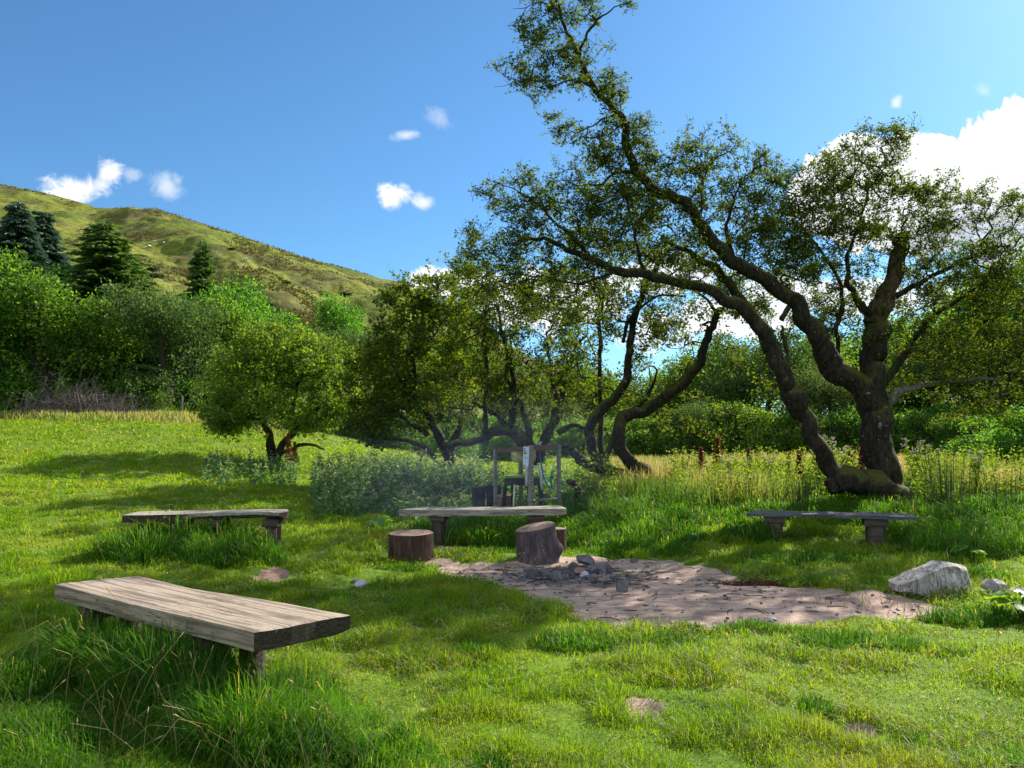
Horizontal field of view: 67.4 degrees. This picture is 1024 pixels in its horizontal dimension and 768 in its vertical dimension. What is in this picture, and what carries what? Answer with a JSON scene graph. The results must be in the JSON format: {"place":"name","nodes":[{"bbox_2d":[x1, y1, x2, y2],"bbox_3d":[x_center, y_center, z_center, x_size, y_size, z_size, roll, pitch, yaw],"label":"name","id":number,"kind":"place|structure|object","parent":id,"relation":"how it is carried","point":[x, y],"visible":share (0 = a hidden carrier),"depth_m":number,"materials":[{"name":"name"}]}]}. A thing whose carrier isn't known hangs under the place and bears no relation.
{"place":"outdoors","nodes":[
{"label":"outdoors","id":0,"kind":"place"},
{"bbox_2d":[0,185,848,442],"bbox_3d":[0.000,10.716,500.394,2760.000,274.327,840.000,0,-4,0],"label":"hill","id":1,"kind":"structure","parent":0,"point":[177,250],"depth_m":256.82,"materials":[{"name":"plant"}]},
{"bbox_2d":[0,184,497,404],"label":"bracken","id":2,"kind":"object","parent":1,"relation":"on","point":[278,288],"visible":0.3,"depth_m":247.91,"materials":[{"name":"plant"}]},
{"bbox_2d":[0,407,1023,767],"bbox_3d":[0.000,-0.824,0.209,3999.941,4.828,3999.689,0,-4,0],"label":"ground","id":3,"kind":"structure","parent":0,"point":[674,595],"depth_m":6.76,"materials":[{"name":"plant"}]},
{"bbox_2d":[0,270,34,410],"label":"background tree","id":4,"kind":"object","parent":3,"relation":"on","point":[3,379],"visible":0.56,"depth_m":39.17,"materials":[{"name":"green plant"}]},
{"bbox_2d":[0,376,35,410],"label":"bush","id":5,"kind":"object","parent":3,"relation":"on","point":[22,395],"visible":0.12,"depth_m":41.76,"materials":[{"name":"green plant"}]},
{"bbox_2d":[0,200,51,363],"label":"spruce tree","id":6,"kind":"object","parent":3,"relation":"on","point":[19,226],"visible":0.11,"depth_m":70.42,"materials":[{"name":"green plant"}]},
{"bbox_2d":[0,240,87,393],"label":"background tree","id":7,"kind":"object","parent":3,"relation":"on","point":[16,256],"visible":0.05,"depth_m":63.64,"materials":[{"name":"green plant"}]},
{"bbox_2d":[31,210,71,283],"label":"spruce tree","id":8,"kind":"object","parent":3,"relation":"on","point":[50,234],"visible":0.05,"depth_m":74.70,"materials":[{"name":"green plant"}]},
{"bbox_2d":[0,257,137,410],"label":"background tree","id":9,"kind":"object","parent":3,"relation":"on","point":[54,330],"visible":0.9,"depth_m":39.22,"materials":[{"name":"green plant"}]},
{"bbox_2d":[0,362,184,413],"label":"brush pile","id":10,"kind":"object","parent":3,"relation":"on","point":[70,403],"visible":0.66,"depth_m":35.77,"materials":[{"name":"brown wood"}]},
{"bbox_2d":[13,219,196,404],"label":"larch tree","id":11,"kind":"object","parent":3,"relation":"on","point":[102,255],"visible":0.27,"depth_m":67.59,"materials":[{"name":"green plant"}]},
{"bbox_2d":[54,291,157,406],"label":"background tree","id":12,"kind":"object","parent":3,"relation":"on","point":[110,352],"visible":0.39,"depth_m":41.87,"materials":[{"name":"green plant"}]},
{"bbox_2d":[111,258,167,391],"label":"larch tree","id":13,"kind":"object","parent":3,"relation":"on","point":[143,275],"visible":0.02,"depth_m":75.70,"materials":[{"name":"green plant"}]},
{"bbox_2d":[106,375,179,412],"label":"bush","id":14,"kind":"object","parent":3,"relation":"on","point":[154,401],"visible":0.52,"depth_m":39.59,"materials":[{"name":"green plant"}]},
{"bbox_2d":[86,270,233,411],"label":"background tree","id":15,"kind":"object","parent":3,"relation":"on","point":[154,321],"visible":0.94,"depth_m":40.42,"materials":[{"name":"green plant"}]},
{"bbox_2d":[158,241,218,395],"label":"larch tree","id":16,"kind":"object","parent":3,"relation":"on","point":[202,273],"visible":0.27,"depth_m":74.33,"materials":[{"name":"green plant"}]},
{"bbox_2d":[157,375,224,412],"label":"bush","id":17,"kind":"object","parent":3,"relation":"on","point":[189,385],"visible":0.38,"depth_m":43.25,"materials":[{"name":"green plant"}]},
{"bbox_2d":[54,576,349,687],"bbox_3d":[-1.996,1.633,4.723,2.304,0.633,0.549,-3,-5,36],"label":"plank bench","id":18,"kind":"object","parent":3,"relation":"on","point":[256,626],"visible":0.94,"depth_m":4.45,"materials":[{"name":"wood"}]},
{"bbox_2d":[122,509,288,543],"bbox_3d":[-3.854,1.943,9.781,1.945,0.640,0.543,0,-4,-6],"label":"plank bench","id":19,"kind":"object","parent":3,"relation":"on","point":[273,521],"visible":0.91,"depth_m":9.70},
{"bbox_2d":[153,293,271,416],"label":"background tree","id":20,"kind":"object","parent":3,"relation":"on","point":[235,316],"visible":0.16,"depth_m":45.12,"materials":[{"name":"green plant"}]},
{"bbox_2d":[157,270,272,394],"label":"background tree","id":21,"kind":"object","parent":3,"relation":"on","point":[243,299],"visible":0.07,"depth_m":66.28,"materials":[{"name":"green plant"}]},
{"bbox_2d":[234,304,324,407],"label":"background tree","id":22,"kind":"object","parent":3,"relation":"on","point":[280,318],"visible":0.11,"depth_m":54.27,"materials":[{"name":"green plant"}]},
{"bbox_2d":[192,317,373,463],"bbox_3d":[-7.082,0.242,24.268,5.677,4.662,5.514,0,-4,0],"label":"hawthorn tree","id":23,"kind":"object","parent":3,"relation":"on","point":[231,419],"visible":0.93,"depth_m":23.11,"materials":[{"name":"green plant"}]},
{"bbox_2d":[282,432,294,465],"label":"sorrel stalk","id":24,"kind":"object","parent":3,"relation":"on","point":[288,444],"visible":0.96,"depth_m":21.40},
{"bbox_2d":[280,323,373,416],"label":"background tree","id":25,"kind":"object","parent":3,"relation":"on","point":[349,341],"visible":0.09,"depth_m":50.16,"materials":[{"name":"green plant"}]},
{"bbox_2d":[311,287,367,401],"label":"background tree","id":26,"kind":"object","parent":3,"relation":"on","point":[351,319],"visible":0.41,"depth_m":69.13,"materials":[{"name":"green plant"}]},
{"bbox_2d":[363,514,393,526],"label":"leaved plant","id":27,"kind":"object","parent":3,"relation":"on","point":[376,521],"visible":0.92,"depth_m":12.32,"materials":[{"name":"green plant"}]},
{"bbox_2d":[328,317,442,421],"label":"background tree","id":28,"kind":"object","parent":3,"relation":"on","point":[363,341],"visible":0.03,"depth_m":51.24,"materials":[{"name":"green plant"}]},
{"bbox_2d":[369,417,419,450],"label":"bush","id":29,"kind":"object","parent":3,"relation":"on","point":[404,444],"visible":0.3,"depth_m":37.34,"materials":[{"name":"green plant"}]},
{"bbox_2d":[325,257,490,465],"bbox_3d":[-2.614,-0.649,20.606,4.263,5.645,4.323,0,-4,0],"label":"hawthorn tree","id":30,"kind":"object","parent":3,"relation":"on","point":[402,382],"visible":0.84,"depth_m":19.91,"materials":[{"name":"green plant"}]},
{"bbox_2d":[199,445,618,521],"bbox_3d":[-3.219,2.094,17.624,7.957,1.315,13.424,1,-4,-19],"label":"nettle bed","id":31,"kind":"object","parent":3,"relation":"on","point":[395,487],"visible":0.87,"depth_m":15.43,"materials":[{"name":"green plant"}]},
{"bbox_2d":[388,529,433,564],"bbox_3d":[-1.226,2.003,9.349,0.562,0.414,0.533,0,-4,0],"label":"log stump","id":32,"kind":"object","parent":3,"relation":"on","point":[412,545],"visible":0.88,"depth_m":9.15,"materials":[{"name":"brown wood"}]},
{"bbox_2d":[390,409,435,451],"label":"bush","id":33,"kind":"object","parent":3,"relation":"on","point":[421,441],"visible":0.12,"depth_m":39.22,"materials":[{"name":"green plant"}]},
{"bbox_2d":[407,339,494,434],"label":"background tree","id":34,"kind":"object","parent":3,"relation":"on","point":[442,387],"visible":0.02,"depth_m":45.22,"materials":[{"name":"green plant"}]},
{"bbox_2d":[422,417,486,458],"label":"bush","id":35,"kind":"object","parent":3,"relation":"on","point":[447,436],"visible":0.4,"depth_m":37.45,"materials":[{"name":"green plant"}]},
{"bbox_2d":[471,486,485,521],"bbox_3d":[-0.556,2.027,12.794,0.250,0.626,0.225,0,-4,0],"label":"bin","id":36,"kind":"object","parent":3,"relation":"on","point":[478,496],"visible":0.67,"depth_m":12.72,"materials":[{"name":"black plastic"}]},
{"bbox_2d":[399,505,565,545],"bbox_3d":[-0.388,1.993,10.532,2.266,0.640,0.456,0,-4,4],"label":"plank bench","id":37,"kind":"object","parent":3,"relation":"on","point":[440,515],"visible":0.98,"depth_m":10.36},
{"bbox_2d":[466,413,508,457],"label":"bush","id":38,"kind":"object","parent":3,"relation":"on","point":[486,443],"visible":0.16,"depth_m":41.56,"materials":[{"name":"green plant"}]},
{"bbox_2d":[485,485,501,517],"bbox_3d":[-0.319,2.074,13.392,0.287,0.592,0.259,0,-4,0],"label":"bin","id":39,"kind":"object","parent":3,"relation":"on","point":[489,495],"visible":0.45,"depth_m":13.29,"materials":[{"name":"black plastic"}]},
{"bbox_2d":[459,347,550,435],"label":"background tree","id":40,"kind":"object","parent":3,"relation":"on","point":[517,369],"visible":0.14,"depth_m":49.24,"materials":[{"name":"green plant"}]},
{"bbox_2d":[0,508,1022,767],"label":"dry grass stems","id":41,"kind":"object","parent":3,"relation":"on","point":[406,690],"visible":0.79,"depth_m":4.01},
{"bbox_2d":[0,415,1023,767],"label":"grass","id":42,"kind":"structure","parent":3,"relation":"on","point":[410,645],"depth_m":5.58,"materials":[{"name":"plant"}]},
{"bbox_2d":[0,472,1023,767],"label":"tall grass","id":43,"kind":"structure","parent":3,"relation":"on","point":[216,702],"depth_m":4.43,"materials":[{"name":"plant"}]},
{"bbox_2d":[0,406,1023,518],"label":"dry meadow grass","id":44,"kind":"structure","parent":3,"relation":"on","point":[649,484],"depth_m":13.63,"materials":[{"name":"plant"}]},
{"bbox_2d":[414,251,617,465],"bbox_3d":[0.259,-0.522,17.615,4.924,4.937,3.078,0,-4,0],"label":"hawthorn tree","id":45,"kind":"object","parent":3,"relation":"on","point":[482,326],"visible":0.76,"depth_m":17.39,"materials":[{"name":"green plant"}]},
{"bbox_2d":[480,418,552,460],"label":"bush","id":46,"kind":"object","parent":3,"relation":"on","point":[507,441],"visible":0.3,"depth_m":38.39,"materials":[{"name":"green plant"}]},
{"bbox_2d":[501,475,543,506],"bbox_3d":[0.183,1.976,13.148,0.792,0.825,0.567,0,-4,0],"label":"plastic table","id":47,"kind":"object","parent":3,"relation":"on","point":[513,480],"visible":0.59,"depth_m":12.96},
{"bbox_2d":[493,442,560,506],"bbox_3d":[0.289,1.761,13.113,0.918,1.563,0.811,-3,-5,41],"label":"wash stand","id":48,"kind":"object","parent":3,"relation":"on","point":[516,454],"visible":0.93,"depth_m":12.93,"materials":[{"name":"wood"}]},
{"bbox_2d":[523,446,528,466],"bbox_3d":[0.228,1.191,12.611,0.108,0.328,0.016,0,-4,2],"label":"notice","id":49,"kind":"object","parent":48,"relation":"attached to","point":[525,456],"visible":1,"depth_m":12.62,"materials":[{"name":"paper"}]},
{"bbox_2d":[515,521,563,564],"bbox_3d":[0.307,1.914,9.245,0.520,0.489,0.500,2,-4,-27],"label":"log stump","id":50,"kind":"object","parent":3,"relation":"on","point":[534,540],"visible":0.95,"depth_m":9.06,"materials":[{"name":"grey wood"}]},
{"bbox_2d":[523,375,583,435],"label":"background tree","id":51,"kind":"object","parent":3,"relation":"on","point":[565,416],"visible":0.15,"depth_m":59.59,"materials":[{"name":"green plant"}]},
{"bbox_2d":[533,417,577,454],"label":"bush","id":52,"kind":"object","parent":3,"relation":"on","point":[544,425],"visible":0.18,"depth_m":45.52,"materials":[{"name":"green plant"}]},
{"bbox_2d":[556,527,565,550],"bbox_3d":[0.572,2.036,9.970,0.281,0.336,0.277,0,-4,0],"label":"log stump","id":53,"kind":"object","parent":3,"relation":"on","point":[561,533],"visible":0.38,"depth_m":9.86,"materials":[{"name":"brown wood"}]},
{"bbox_2d":[566,478,579,503],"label":"dead branch","id":54,"kind":"object","parent":3,"relation":"on","point":[572,482],"visible":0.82,"depth_m":13.20,"materials":[{"name":"wood"}]},
{"bbox_2d":[547,419,605,457],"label":"bush","id":55,"kind":"object","parent":3,"relation":"on","point":[578,441],"visible":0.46,"depth_m":39.38,"materials":[{"name":"green plant"}]},
{"bbox_2d":[576,554,594,564],"bbox_3d":[0.859,2.043,8.907,0.215,0.117,0.191,3,5,28],"label":"stone","id":56,"kind":"object","parent":3,"relation":"on","point":[586,559],"visible":0.99,"depth_m":8.86,"materials":[{"name":"grey stone"}]},
{"bbox_2d":[587,564,604,572],"bbox_3d":[0.929,2.066,8.521,0.201,0.128,0.157,4,2,-3],"label":"stone","id":57,"kind":"object","parent":3,"relation":"on","point":[594,568],"visible":0.7,"depth_m":8.47,"materials":[{"name":"grey stone"}]},
{"bbox_2d":[560,358,641,439],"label":"background tree","id":58,"kind":"object","parent":3,"relation":"on","point":[615,410],"visible":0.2,"depth_m":54.05,"materials":[{"name":"green plant"}]},
{"bbox_2d":[582,417,642,454],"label":"bush","id":59,"kind":"object","parent":3,"relation":"on","point":[608,436],"visible":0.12,"depth_m":39.76,"materials":[{"name":"green plant"}]},
{"bbox_2d":[616,580,627,592],"bbox_3d":[1.073,1.987,7.483,0.117,0.153,0.085,0,-4,-7],"label":"stone","id":60,"kind":"object","parent":3,"relation":"on","point":[622,586],"visible":0.83,"depth_m":7.46,"materials":[{"name":"grey stone"}]},
{"bbox_2d":[597,415,681,456],"bbox_3d":[6.067,2.598,35.878,3.966,2.522,3.805,2,-4,-27],"label":"bush","id":61,"kind":"object","parent":3,"relation":"on","point":[637,440],"visible":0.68,"depth_m":35.35,"materials":[{"name":"green plant"}]},
{"bbox_2d":[499,203,780,480],"bbox_3d":[2.544,-0.609,15.566,5.622,5.738,3.417,0,-4,0],"label":"hawthorn tree","id":62,"kind":"object","parent":3,"relation":"on","point":[665,396],"visible":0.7,"depth_m":15.21,"materials":[{"name":"green plant"}]},
{"bbox_2d":[613,365,691,434],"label":"background tree","id":63,"kind":"object","parent":3,"relation":"on","point":[635,405],"visible":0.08,"depth_m":50.22,"materials":[{"name":"green plant"}]},
{"bbox_2d":[438,558,915,626],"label":"slate chips","id":64,"kind":"object","parent":3,"relation":"on","point":[576,577],"visible":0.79,"depth_m":8.12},
{"bbox_2d":[438,559,923,627],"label":"twig litter","id":65,"kind":"object","parent":3,"relation":"on","point":[595,581],"visible":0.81,"depth_m":7.88,"materials":[{"name":"brown wood"}]},
{"bbox_2d":[650,413,712,455],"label":"bush","id":66,"kind":"object","parent":3,"relation":"on","point":[680,430],"visible":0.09,"depth_m":37.53,"materials":[{"name":"green plant"}]},
{"bbox_2d":[660,398,727,455],"bbox_3d":[8.098,2.099,33.949,3.243,3.253,3.234,3,-5,-35],"label":"background tree","id":67,"kind":"object","parent":3,"relation":"on","point":[696,409],"visible":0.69,"depth_m":33.48,"materials":[{"name":"green plant"}]},
{"bbox_2d":[649,332,779,448],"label":"background tree","id":68,"kind":"object","parent":3,"relation":"on","point":[675,400],"visible":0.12,"depth_m":43.45,"materials":[{"name":"green plant"}]},
{"bbox_2d":[711,436,722,468],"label":"sorrel stalk","id":69,"kind":"object","parent":3,"relation":"on","point":[717,448],"visible":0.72,"depth_m":15.42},
{"bbox_2d":[671,399,785,456],"bbox_3d":[9.582,2.227,34.017,4.803,3.054,4.607,0,-4,-5],"label":"bush","id":70,"kind":"object","parent":3,"relation":"on","point":[738,435],"visible":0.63,"depth_m":33.24,"materials":[{"name":"green plant"}]},
{"bbox_2d":[720,453,739,478],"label":"thistle","id":71,"kind":"object","parent":3,"relation":"on","point":[727,465],"visible":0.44,"depth_m":14.30,"materials":[{"name":"green plant"}]},
{"bbox_2d":[447,0,1023,501],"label":"hawthorn tree","id":72,"kind":"object","parent":3,"relation":"on","point":[875,400],"visible":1,"depth_m":12.42,"materials":[{"name":"green plant"}]},
{"bbox_2d":[686,320,835,450],"bbox_3d":[13.141,0.463,39.990,7.766,7.813,7.788,3,-5,-36],"label":"background tree","id":73,"kind":"object","parent":3,"relation":"on","point":[729,388],"visible":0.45,"depth_m":39.51,"materials":[{"name":"green plant"}]},
{"bbox_2d":[704,574,817,586],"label":"rusty needles","id":74,"kind":"object","parent":3,"relation":"on","point":[759,583],"visible":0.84,"depth_m":7.90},
{"bbox_2d":[760,451,776,477],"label":"thistle","id":75,"kind":"object","parent":3,"relation":"on","point":[771,465],"visible":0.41,"depth_m":14.12,"materials":[{"name":"green plant"}]},
{"bbox_2d":[750,409,824,453],"bbox_3d":[12.897,2.490,35.775,4.294,2.731,4.120,-4,-5,43],"label":"bush","id":76,"kind":"object","parent":3,"relation":"on","point":[791,440],"visible":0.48,"depth_m":35.26,"materials":[{"name":"green plant"}]},
{"bbox_2d":[566,444,1023,505],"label":"meadow weeds","id":77,"kind":"object","parent":3,"relation":"on","point":[807,472],"visible":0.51,"depth_m":13.32,"materials":[{"name":"green plant"}]},
{"bbox_2d":[794,450,804,480],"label":"sorrel stalk","id":78,"kind":"object","parent":3,"relation":"on","point":[799,457],"visible":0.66,"depth_m":14.31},
{"bbox_2d":[782,473,818,505],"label":"rush clump","id":79,"kind":"object","parent":3,"relation":"on","point":[798,493],"visible":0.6,"depth_m":12.23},
{"bbox_2d":[768,331,861,430],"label":"background tree","id":80,"kind":"object","parent":3,"relation":"on","point":[843,349],"visible":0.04,"depth_m":45.02,"materials":[{"name":"green plant"}]},
{"bbox_2d":[777,360,860,453],"bbox_3d":[15.018,1.378,36.026,5.146,5.162,5.131,-3,-5,39],"label":"background tree","id":81,"kind":"object","parent":3,"relation":"on","point":[825,394],"visible":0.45,"depth_m":35.55,"materials":[{"name":"green plant"}]},
{"bbox_2d":[822,435,838,461],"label":"thistle","id":82,"kind":"object","parent":3,"relation":"on","point":[833,448],"visible":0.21,"depth_m":13.85,"materials":[{"name":"green plant"}]},
{"bbox_2d":[747,510,918,546],"bbox_3d":[4.307,2.009,10.406,2.108,0.540,0.534,-1,-4,21],"label":"plank bench","id":83,"kind":"object","parent":3,"relation":"on","point":[874,524],"visible":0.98,"depth_m":10.22,"materials":[{"name":"grey wood"}]},
{"bbox_2d":[818,418,858,450],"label":"bush","id":84,"kind":"object","parent":3,"relation":"on","point":[828,427],"visible":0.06,"depth_m":37.48,"materials":[{"name":"green plant"}]},
{"bbox_2d":[837,445,856,465],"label":"thistle","id":85,"kind":"object","parent":3,"relation":"on","point":[844,455],"visible":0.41,"depth_m":13.70,"materials":[{"name":"green plant"}]},
{"bbox_2d":[822,405,906,456],"bbox_3d":[15.541,2.332,34.029,4.335,2.873,4.519,0,-4,1],"label":"bush","id":86,"kind":"object","parent":3,"relation":"on","point":[850,417],"visible":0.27,"depth_m":33.54,"materials":[{"name":"green plant"}]},
{"bbox_2d":[827,311,922,429],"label":"background tree","id":87,"kind":"object","parent":3,"relation":"on","point":[854,347],"visible":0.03,"depth_m":48.64,"materials":[{"name":"green plant"}]},
{"bbox_2d":[857,409,951,455],"bbox_3d":[16.334,2.292,31.919,3.983,2.533,3.821,3,-5,-40],"label":"bush","id":88,"kind":"object","parent":3,"relation":"on","point":[897,440],"visible":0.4,"depth_m":31.44,"materials":[{"name":"green plant"}]},
{"bbox_2d":[859,298,958,428],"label":"background tree","id":89,"kind":"object","parent":3,"relation":"on","point":[915,404],"visible":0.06,"depth_m":43.54,"materials":[{"name":"green plant"}]},
{"bbox_2d":[900,438,924,486],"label":"thistle","id":90,"kind":"object","parent":3,"relation":"on","point":[912,451],"visible":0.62,"depth_m":14.12,"materials":[{"name":"green plant"}]},
{"bbox_2d":[888,560,970,598],"bbox_3d":[3.955,1.876,7.336,0.736,0.352,0.433,0,-4,0],"label":"boulder","id":91,"kind":"object","parent":3,"relation":"on","point":[921,580],"visible":0.82,"depth_m":7.19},
{"bbox_2d":[917,443,941,480],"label":"thistle","id":92,"kind":"object","parent":3,"relation":"on","point":[927,450],"visible":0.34,"depth_m":14.71,"materials":[{"name":"green plant"}]},
{"bbox_2d":[896,399,1010,451],"bbox_3d":[18.668,2.151,32.817,4.663,2.965,4.474,-1,-4,8],"label":"bush","id":93,"kind":"object","parent":3,"relation":"on","point":[932,410],"visible":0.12,"depth_m":32.75,"materials":[{"name":"green plant"}]},
{"bbox_2d":[910,439,1000,504],"bbox_3d":[7.151,1.443,12.432,1.276,1.101,1.337,0,-4,0],"label":"rush clump","id":94,"kind":"object","parent":3,"relation":"on","point":[946,473],"visible":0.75,"depth_m":12.32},
{"bbox_2d":[889,335,1023,430],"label":"background tree","id":95,"kind":"object","parent":3,"relation":"on","point":[922,371],"visible":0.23,"depth_m":37.23,"materials":[{"name":"green plant"}]},
{"bbox_2d":[921,414,992,457],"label":"bush","id":96,"kind":"object","parent":3,"relation":"on","point":[946,428],"visible":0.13,"depth_m":30.04,"materials":[{"name":"green plant"}]},
{"bbox_2d":[897,276,1021,411],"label":"background tree","id":97,"kind":"object","parent":3,"relation":"on","point":[955,345],"visible":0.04,"depth_m":42.23,"materials":[{"name":"green plant"}]},
{"bbox_2d":[905,238,1023,413],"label":"background tree","id":98,"kind":"object","parent":3,"relation":"on","point":[956,309],"visible":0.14,"depth_m":38.39,"materials":[{"name":"green plant"}]},
{"bbox_2d":[953,545,987,560],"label":"leaved plant","id":99,"kind":"object","parent":3,"relation":"on","point":[979,553],"visible":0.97,"depth_m":8.79,"materials":[{"name":"green plant"}]},
{"bbox_2d":[966,449,984,492],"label":"thistle","id":100,"kind":"object","parent":3,"relation":"on","point":[975,479],"visible":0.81,"depth_m":13.31,"materials":[{"name":"green plant"}]},
{"bbox_2d":[937,414,1021,460],"bbox_3d":[14.817,1.931,24.031,3.158,2.094,3.292,3,-5,-34],"label":"bush","id":101,"kind":"object","parent":3,"relation":"on","point":[959,442],"visible":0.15,"depth_m":23.91,"materials":[{"name":"green plant"}]},
{"bbox_2d":[956,404,1023,464],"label":"bush","id":102,"kind":"object","parent":3,"relation":"on","point":[1007,442],"visible":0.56,"depth_m":20.53,"materials":[{"name":"green plant"}]},
{"bbox_2d":[980,578,1010,593],"bbox_3d":[4.473,1.914,7.147,0.189,0.198,0.282,0,-4,0],"label":"boulder","id":103,"kind":"object","parent":3,"relation":"on","point":[994,585],"visible":0.52,"depth_m":7.08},
{"bbox_2d":[970,457,1022,510],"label":"rush clump","id":104,"kind":"object","parent":3,"relation":"on","point":[1005,495],"visible":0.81,"depth_m":12.05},
{"bbox_2d":[975,255,1023,434],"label":"background tree","id":105,"kind":"object","parent":3,"relation":"on","point":[1006,351],"visible":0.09,"depth_m":35.57,"materials":[{"name":"green plant"}]},
{"bbox_2d":[984,589,1023,619],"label":"leaved plant","id":106,"kind":"object","parent":3,"relation":"on","point":[999,598],"visible":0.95,"depth_m":6.31,"materials":[{"name":"green plant"}]},
{"bbox_2d":[0,0,1023,414],"label":"sky","id":107,"kind":"structure","parent":0,"point":[351,134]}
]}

